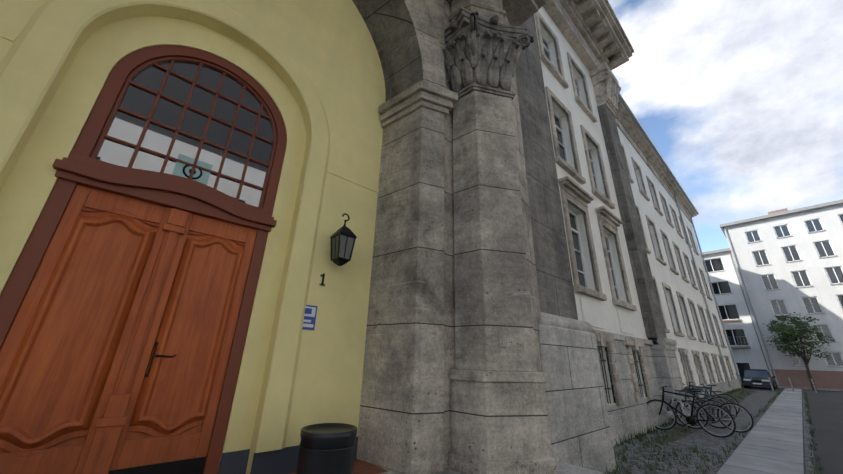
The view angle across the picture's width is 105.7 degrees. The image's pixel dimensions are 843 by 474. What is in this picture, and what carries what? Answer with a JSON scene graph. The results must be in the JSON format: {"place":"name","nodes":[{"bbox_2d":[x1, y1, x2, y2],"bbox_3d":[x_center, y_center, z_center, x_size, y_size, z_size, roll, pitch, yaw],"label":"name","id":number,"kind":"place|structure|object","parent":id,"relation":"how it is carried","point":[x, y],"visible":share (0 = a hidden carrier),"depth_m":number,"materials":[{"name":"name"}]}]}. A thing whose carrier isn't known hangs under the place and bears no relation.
{"place":"outdoors","nodes":[
{"label":"outdoors","id":0,"kind":"place"},
{"bbox_2d":[330,213,356,265],"bbox_3d":[-1.109,0.037,4.436,0.270,0.769,0.355,19,-27,-38],"label":"wall lantern","id":1,"kind":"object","parent":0,"point":[344,230],"depth_m":4.30,"materials":[{"name":"black metal"}]},
{"bbox_2d":[534,6,647,339],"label":"wall","id":2,"kind":"structure","parent":0,"point":[565,97],"depth_m":10.80,"materials":[{"name":"white paint"}]},
{"bbox_2d":[515,15,577,319],"bbox_3d":[2.286,-3.412,8.047,2.950,10.550,0.480,19,-27,-38],"label":"pilaster","id":3,"kind":"object","parent":2,"relation":"attached to","point":[555,282],"visible":0.2,"depth_m":7.43,"materials":[{"name":"stone"}]},
{"bbox_2d":[542,35,619,299],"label":"window frames","id":4,"kind":"structure","parent":2,"relation":"in","point":[577,232],"depth_m":10.53,"materials":[{"name":"white wood"}]},
{"bbox_2d":[542,38,617,298],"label":"window panes","id":5,"kind":"structure","parent":4,"relation":"in","point":[574,235],"depth_m":9.46,"materials":[{"name":"grey glass"}]},
{"bbox_2d":[543,0,633,70],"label":"cornice","id":6,"kind":"structure","parent":2,"relation":"attached to","point":[593,32],"depth_m":13.81,"materials":[{"name":"grey stone"}]},
{"bbox_2d":[579,297,635,334],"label":"wall panels","id":7,"kind":"object","parent":2,"relation":"attached to","point":[591,312],"visible":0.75,"depth_m":8.17,"materials":[{"name":"white paint"}]},
{"bbox_2d":[617,126,736,386],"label":"wing wall","id":8,"kind":"structure","parent":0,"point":[661,273],"depth_m":19.56,"materials":[{"name":"white paint"}]},
{"bbox_2d":[535,12,734,405],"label":"facade windows","id":9,"kind":"structure","parent":8,"relation":"attached to","point":[576,195],"depth_m":10.63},
{"bbox_2d":[540,22,732,404],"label":"window frames","id":10,"kind":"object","parent":8,"relation":"attached to","point":[579,214],"visible":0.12,"depth_m":10.91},
{"bbox_2d":[615,98,696,223],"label":"wing cornice","id":11,"kind":"structure","parent":8,"relation":"attached to","point":[631,131],"depth_m":21.99,"materials":[{"name":"grey stone"}]},
{"bbox_2d":[597,347,720,403],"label":"basement windows","id":12,"kind":"structure","parent":8,"relation":"attached to","point":[603,360],"depth_m":7.83,"materials":[{"name":"black metal"}]},
{"bbox_2d":[618,92,741,386],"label":"wing gutter pipes","id":13,"kind":"object","parent":8,"relation":"attached to","point":[632,115],"visible":0.81,"depth_m":24.72,"materials":[{"name":"grey metal"}]},
{"bbox_2d":[610,391,815,473],"bbox_3d":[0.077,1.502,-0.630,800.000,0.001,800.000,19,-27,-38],"label":"ground cobbles","id":14,"kind":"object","parent":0,"point":[754,403],"depth_m":6.80,"materials":[{"name":"grey stone"}]},
{"bbox_2d":[0,0,385,473],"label":"porch back wall","id":15,"kind":"structure","parent":14,"relation":"on","point":[313,69],"depth_m":4.04,"materials":[{"name":"yellow paint"}]},
{"bbox_2d":[0,45,286,473],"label":"door frame","id":16,"kind":"object","parent":15,"relation":"attached to","point":[81,164],"visible":0.96,"depth_m":3.53,"materials":[{"name":"brown wood"}]},
{"bbox_2d":[0,184,256,473],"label":"door leaves","id":17,"kind":"object","parent":16,"relation":"in","point":[120,286],"visible":1,"depth_m":3.00,"materials":[{"name":"brown wood"}]},
{"bbox_2d":[109,456,205,473],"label":"door kick plates","id":18,"kind":"object","parent":17,"relation":"attached to","point":[191,466],"depth_m":3.01,"materials":[{"name":"black metal"}]},
{"bbox_2d":[145,342,175,376],"bbox_3d":[-2.536,1.200,3.134,0.194,0.320,0.083,19,-27,-38],"label":"door handle","id":19,"kind":"object","parent":17,"relation":"attached to","point":[153,356],"visible":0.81,"depth_m":3.11,"materials":[{"name":"black metal"}]},
{"bbox_2d":[96,61,273,206],"bbox_3d":[-2.693,-1.359,4.001,1.580,1.850,0.001,19,-27,-38],"label":"window glass","id":20,"kind":"object","parent":16,"relation":"attached to","point":[126,127],"visible":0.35,"depth_m":3.94,"materials":[{"name":"black"}]},
{"bbox_2d":[172,154,212,184],"bbox_3d":[-2.704,-0.767,3.770,0.340,0.340,0.012,19,-27,-38],"label":"stained transom panel","id":21,"kind":"object","parent":16,"relation":"attached to","point":[178,171],"visible":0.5,"depth_m":3.77,"materials":[{"name":"teal glass"}]},
{"bbox_2d":[182,165,201,178],"bbox_3d":[-2.697,-0.770,3.763,0.194,0.191,0.023,19,-27,-38],"label":"emblem","id":22,"kind":"object","parent":21,"relation":"attached to","point":[186,175],"depth_m":3.75,"materials":[{"name":"black metal"}]},
{"bbox_2d":[0,30,378,192],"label":"wall groove","id":23,"kind":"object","parent":15,"relation":"attached to","point":[7,36],"depth_m":4.87,"materials":[{"name":"yellow paint"}]},
{"bbox_2d":[218,436,357,473],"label":"wall skirting","id":24,"kind":"object","parent":15,"relation":"attached to","point":[283,460],"depth_m":3.36,"materials":[{"name":"grey paint"}]},
{"bbox_2d":[302,305,317,329],"bbox_3d":[-1.444,1.008,4.016,0.240,0.300,0.012,19,-27,-38],"label":"sign","id":25,"kind":"object","parent":15,"relation":"attached to","point":[313,319],"visible":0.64,"depth_m":4.04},
{"bbox_2d":[304,308,311,313],"bbox_3d":[-1.435,0.935,4.036,0.100,0.070,0.001,19,-27,-38],"label":"sign pictogram","id":26,"kind":"object","parent":25,"relation":"attached to","point":[308,310],"visible":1,"depth_m":4.04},
{"bbox_2d":[319,273,324,285],"bbox_3d":[-1.323,0.568,4.287,0.080,0.160,0.012,19,-27,-38],"label":"house number","id":27,"kind":"object","parent":15,"relation":"attached to","point":[322,276],"visible":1,"depth_m":4.28,"materials":[{"name":"black metal"}]},
{"bbox_2d":[288,460,387,473],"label":"porch floor tiles","id":28,"kind":"object","parent":14,"relation":"on","point":[361,467],"visible":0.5,"depth_m":3.66,"materials":[{"name":"red tile"}]},
{"bbox_2d":[296,423,357,473],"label":"waste bin","id":29,"kind":"object","parent":28,"relation":"on","point":[327,436],"visible":1,"depth_m":2.93,"materials":[{"name":"black"}]},
{"bbox_2d":[299,441,355,451],"bbox_3d":[-0.915,2.024,3.130,0.540,0.011,0.540,19,-27,-38],"label":"waste bin seam","id":30,"kind":"object","parent":29,"relation":"attached to","point":[326,450],"visible":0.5,"depth_m":2.91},
{"bbox_2d":[356,0,457,473],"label":"pillar","id":31,"kind":"structure","parent":14,"relation":"on","point":[404,413],"depth_m":4.42,"materials":[{"name":"grey stone"}]},
{"bbox_2d":[352,0,422,101],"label":"portal arch intrados","id":32,"kind":"object","parent":31,"relation":"on","point":[390,26],"visible":0.85,"depth_m":5.93,"materials":[{"name":"grey stone"}]},
{"bbox_2d":[404,0,445,88],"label":"portal arch","id":33,"kind":"structure","parent":31,"relation":"on","point":[421,12],"depth_m":5.77,"materials":[{"name":"grey stone"}]},
{"bbox_2d":[448,0,557,473],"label":"stone portal pilaster","id":34,"kind":"object","parent":31,"relation":"attached to","point":[499,419],"visible":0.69,"depth_m":4.32,"materials":[{"name":"grey stone"}]},
{"bbox_2d":[442,6,533,99],"bbox_3d":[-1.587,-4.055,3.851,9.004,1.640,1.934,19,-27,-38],"label":"column capital","id":35,"kind":"object","parent":34,"relation":"on","point":[495,69],"depth_m":5.73,"materials":[{"name":"grey stone"}]},
{"bbox_2d":[446,0,548,25],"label":"cornice","id":36,"kind":"structure","parent":35,"relation":"on","point":[519,12],"depth_m":6.80,"materials":[{"name":"grey stone"}]},
{"bbox_2d":[373,461,602,473],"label":"column base","id":37,"kind":"object","parent":14,"relation":"on","point":[564,468],"visible":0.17,"depth_m":3.77,"materials":[{"name":"grey stone"}]},
{"bbox_2d":[539,324,615,473],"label":"stone wall","id":38,"kind":"structure","parent":14,"relation":"on","point":[580,430],"depth_m":4.89,"materials":[{"name":"stone"}]},
{"bbox_2d":[541,312,592,332],"bbox_3d":[2.243,1.648,6.040,3.320,0.326,0.730,19,-27,-38],"label":"stone ledge","id":39,"kind":"object","parent":38,"relation":"on","point":[558,321],"visible":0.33,"depth_m":6.00,"materials":[{"name":"stone"}]},
{"bbox_2d":[592,329,668,446],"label":"stone wall","id":40,"kind":"structure","parent":14,"relation":"on","point":[630,415],"depth_m":8.26,"materials":[{"name":"grey stone"}]},
{"bbox_2d":[591,387,741,473],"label":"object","id":41,"kind":"object","parent":14,"relation":"on","point":[649,431],"visible":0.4,"depth_m":7.35,"materials":[{"name":"green plant"}]},
{"bbox_2d":[629,415,704,447],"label":"verge grass tufts","id":42,"kind":"object","parent":14,"relation":"on","point":[667,436],"visible":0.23,"depth_m":7.75,"materials":[{"name":"green plant"}]},
{"bbox_2d":[650,337,689,423],"bbox_3d":[7.939,4.662,10.595,1.620,2.450,1.050,19,-27,-38],"label":"pilaster base","id":43,"kind":"object","parent":14,"relation":"on","point":[668,373],"visible":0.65,"depth_m":10.15,"materials":[{"name":"stone"}]},
{"bbox_2d":[597,104,666,339],"bbox_3d":[7.975,-0.981,12.779,1.400,9.650,0.830,19,-27,-38],"label":"pilaster","id":44,"kind":"object","parent":43,"relation":"on","point":[648,300],"visible":0.43,"depth_m":11.97,"materials":[{"name":"stone"}]},
{"bbox_2d":[589,62,620,117],"bbox_3d":[8.295,-6.489,14.665,1.600,2.000,1.340,19,-27,-38],"label":"pilaster capital","id":45,"kind":"object","parent":44,"relation":"on","point":[606,86],"visible":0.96,"depth_m":14.18,"materials":[{"name":"stone"}]},
{"bbox_2d":[653,389,708,428],"bbox_3d":[7.007,4.848,9.182,0.651,1.047,1.822,19,-27,-38],"label":"bicycle","id":46,"kind":"object","parent":14,"relation":"on","point":[670,412],"visible":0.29,"depth_m":8.99,"materials":[{"name":"black metal"}]},
{"bbox_2d":[647,386,735,437],"bbox_3d":[6.866,4.507,8.337,0.674,1.077,1.858,19,-27,-38],"label":"bicycle","id":47,"kind":"object","parent":14,"relation":"on","point":[690,420],"visible":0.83,"depth_m":8.18,"materials":[{"name":"black metal"}]},
{"bbox_2d":[640,390,754,448],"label":"verge grass","id":48,"kind":"structure","parent":14,"relation":"on","point":[676,437],"depth_m":8.47,"materials":[{"name":"plant"}]},
{"bbox_2d":[652,388,715,430],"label":"bike rack hoops","id":49,"kind":"object","parent":48,"relation":"on","point":[665,394],"visible":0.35,"depth_m":9.16,"materials":[{"name":"silver metal"}]},
{"bbox_2d":[682,385,722,423],"bbox_3d":[8.399,5.292,10.241,0.649,1.037,1.789,19,-27,-38],"label":"bicycle","id":50,"kind":"object","parent":48,"relation":"on","point":[721,413],"visible":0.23,"depth_m":9.87,"materials":[{"name":"metal"}]},
{"bbox_2d":[683,383,730,416],"bbox_3d":[9.713,5.747,11.346,0.651,1.038,1.795,19,-27,-38],"label":"bicycle","id":51,"kind":"object","parent":48,"relation":"on","point":[729,408],"visible":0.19,"depth_m":11.09,"materials":[{"name":"metal"}]},
{"bbox_2d":[683,383,736,421],"bbox_3d":[9.172,5.437,10.566,0.647,1.037,1.811,19,-27,-38],"label":"bicycle","id":52,"kind":"object","parent":48,"relation":"on","point":[735,409],"visible":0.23,"depth_m":10.29,"materials":[{"name":"black metal"}]},
{"bbox_2d":[688,382,739,414],"bbox_3d":[10.434,5.928,11.770,0.649,1.037,1.789,19,-27,-38],"label":"bicycle","id":53,"kind":"object","parent":48,"relation":"on","point":[738,409],"visible":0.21,"depth_m":11.47,"materials":[{"name":"black metal"}]},
{"bbox_2d":[711,390,753,411],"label":"verge grass tufts","id":54,"kind":"object","parent":48,"relation":"on","point":[747,393],"visible":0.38,"depth_m":18.66,"materials":[{"name":"green plant"}]},
{"bbox_2d":[669,385,731,428],"bbox_3d":[7.947,4.990,9.490,0.657,1.048,1.811,19,-27,-38],"label":"bicycle","id":55,"kind":"object","parent":14,"relation":"on","point":[703,418],"visible":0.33,"depth_m":9.24,"materials":[{"name":"black metal"}]},
{"bbox_2d":[667,386,753,432],"bbox_3d":[7.844,4.735,8.825,0.650,1.047,1.771,19,-27,-38],"label":"bicycle","id":56,"kind":"object","parent":14,"relation":"on","point":[750,427],"visible":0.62,"depth_m":8.72,"materials":[{"name":"black metal"}]},
{"bbox_2d":[688,379,740,400],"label":"wing plinth","id":57,"kind":"structure","parent":14,"relation":"on","point":[724,387],"depth_m":20.11,"materials":[{"name":"grey stone"}]},
{"bbox_2d":[614,392,827,473],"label":"cobble weeds","id":58,"kind":"object","parent":14,"relation":"on","point":[623,457],"visible":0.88,"depth_m":6.14,"materials":[{"name":"green plant"}]},
{"bbox_2d":[700,248,730,254],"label":"white building eaves","id":59,"kind":"object","parent":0,"point":[716,251],"depth_m":35.48,"materials":[{"name":"white paint"}]},
{"bbox_2d":[608,0,842,251],"label":"sky","id":60,"kind":"structure","parent":0,"point":[741,100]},
{"bbox_2d":[715,388,805,473],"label":"flagstone path","id":61,"kind":"structure","parent":0,"point":[772,442],"depth_m":7.08,"materials":[{"name":"grey stone"}]},
{"bbox_2d":[701,204,842,377],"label":"building wall","id":62,"kind":"structure","parent":0,"point":[823,290],"depth_m":29.89,"materials":[{"name":"white paint"}]},
{"bbox_2d":[702,257,748,345],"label":"window frames","id":63,"kind":"structure","parent":62,"relation":"in","point":[728,304],"depth_m":33.99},
{"bbox_2d":[703,258,747,344],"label":"window panes","id":64,"kind":"structure","parent":63,"relation":"in","point":[731,310],"depth_m":34.10,"materials":[{"name":"black glass"}]},
{"bbox_2d":[720,319,740,321],"bbox_3d":[32.225,8.773,33.514,0.180,0.150,1.800,19,-27,-38],"label":"window sill","id":65,"kind":"structure","parent":62,"relation":"attached to","point":[731,320],"depth_m":33.27,"materials":[{"name":"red stone"}]},
{"bbox_2d":[728,336,750,347],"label":"white balcony","id":66,"kind":"structure","parent":62,"relation":"attached to","point":[735,346],"depth_m":31.95,"materials":[{"name":"grey metal"}]},
{"bbox_2d":[736,363,749,382],"bbox_3d":[32.210,13.579,31.731,0.100,2.000,0.900,19,-27,-38],"label":"white door","id":67,"kind":"structure","parent":62,"relation":"attached to","point":[741,367],"depth_m":31.92,"materials":[{"name":"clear glass"}]},
{"bbox_2d":[729,251,770,374],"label":"downpipes","id":68,"kind":"object","parent":62,"relation":"attached to","point":[750,315],"visible":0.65,"depth_m":32.36,"materials":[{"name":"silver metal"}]},
{"bbox_2d":[724,227,778,384],"bbox_3d":[31.872,6.040,31.058,0.111,15.200,0.111,-8,-23,24],"label":"grey downpipe","id":69,"kind":"object","parent":62,"relation":"attached to","point":[752,308],"visible":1,"depth_m":30.70,"materials":[{"name":"silver metal"}]},
{"bbox_2d":[768,208,787,214],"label":"chimneys","id":70,"kind":"object","parent":62,"relation":"on","point":[777,211],"visible":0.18,"depth_m":33.68,"materials":[{"name":"red brick"}]},
{"bbox_2d":[720,199,842,237],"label":"grey building eaves","id":71,"kind":"object","parent":62,"relation":"attached to","point":[817,206],"visible":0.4,"depth_m":30.75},
{"bbox_2d":[745,214,842,366],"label":"window frames","id":72,"kind":"structure","parent":62,"relation":"in","point":[802,281],"depth_m":28.94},
{"bbox_2d":[746,214,842,365],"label":"window panes","id":73,"kind":"structure","parent":72,"relation":"in","point":[832,277],"depth_m":28.98,"materials":[{"name":"grey glass"}]},
{"bbox_2d":[748,230,842,366],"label":"window sills","id":74,"kind":"structure","parent":62,"relation":"attached to","point":[800,287],"depth_m":28.95,"materials":[{"name":"white stone"}]},
{"bbox_2d":[741,386,842,473],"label":"lane asphalt","id":75,"kind":"structure","parent":0,"point":[826,411],"depth_m":9.90,"materials":[{"name":"grey asphalt"}]},
{"bbox_2d":[743,376,775,386],"bbox_3d":[28.272,12.046,26.759,4.400,0.700,1.778,19,-27,-38],"label":"car bumper","id":76,"kind":"object","parent":75,"relation":"on","point":[764,384],"visible":0.75,"depth_m":25.63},
{"bbox_2d":[743,379,768,384],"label":"car headlights","id":77,"kind":"object","parent":76,"relation":"attached to","point":[756,383],"visible":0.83,"depth_m":25.36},
{"bbox_2d":[750,380,763,382],"bbox_3d":[26.660,11.478,25.405,0.060,0.160,0.800,19,-27,-38],"label":"blue car grille","id":78,"kind":"object","parent":76,"relation":"attached to","point":[759,381],"visible":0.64,"depth_m":25.33,"materials":[{"name":"plastic"}]},
{"bbox_2d":[739,369,775,377],"bbox_3d":[28.547,11.603,27.180,2.830,0.638,2.140,19,-27,-38],"label":"blue car","id":79,"kind":"object","parent":76,"relation":"attached to","point":[757,369],"visible":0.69,"depth_m":26.82,"materials":[{"name":"metal"}]},
{"bbox_2d":[745,370,770,377],"bbox_3d":[28.545,11.617,27.173,2.800,0.650,1.531,19,-27,-38],"label":"car windshield","id":80,"kind":"object","parent":79,"relation":"in","point":[757,373],"visible":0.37,"depth_m":26.55,"materials":[{"name":"glass"}]},
{"bbox_2d":[742,380,777,389],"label":"car wheels","id":81,"kind":"object","parent":76,"relation":"attached to","point":[774,387],"visible":0.31,"depth_m":26.17,"materials":[{"name":"black rubber"}]},
{"bbox_2d":[768,377,816,392],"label":"bollards","id":82,"kind":"object","parent":75,"relation":"on","point":[791,384],"visible":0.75,"depth_m":23.47,"materials":[{"name":"silver metal"}]},
{"bbox_2d":[759,386,842,390],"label":"kerb","id":83,"kind":"structure","parent":75,"relation":"on","point":[809,388],"depth_m":26.88,"materials":[{"name":"concrete"}]},
{"bbox_2d":[763,312,839,389],"bbox_3d":[32.222,9.412,26.856,4.470,6.345,4.411,19,-27,-38],"label":"street tree","id":84,"kind":"object","parent":75,"relation":"on","point":[783,330],"depth_m":26.86,"materials":[{"name":"green plant"}]},
{"bbox_2d":[771,369,842,389],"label":"low wall","id":85,"kind":"structure","parent":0,"point":[825,379],"depth_m":27.20,"materials":[{"name":"red brick"}]}
]}

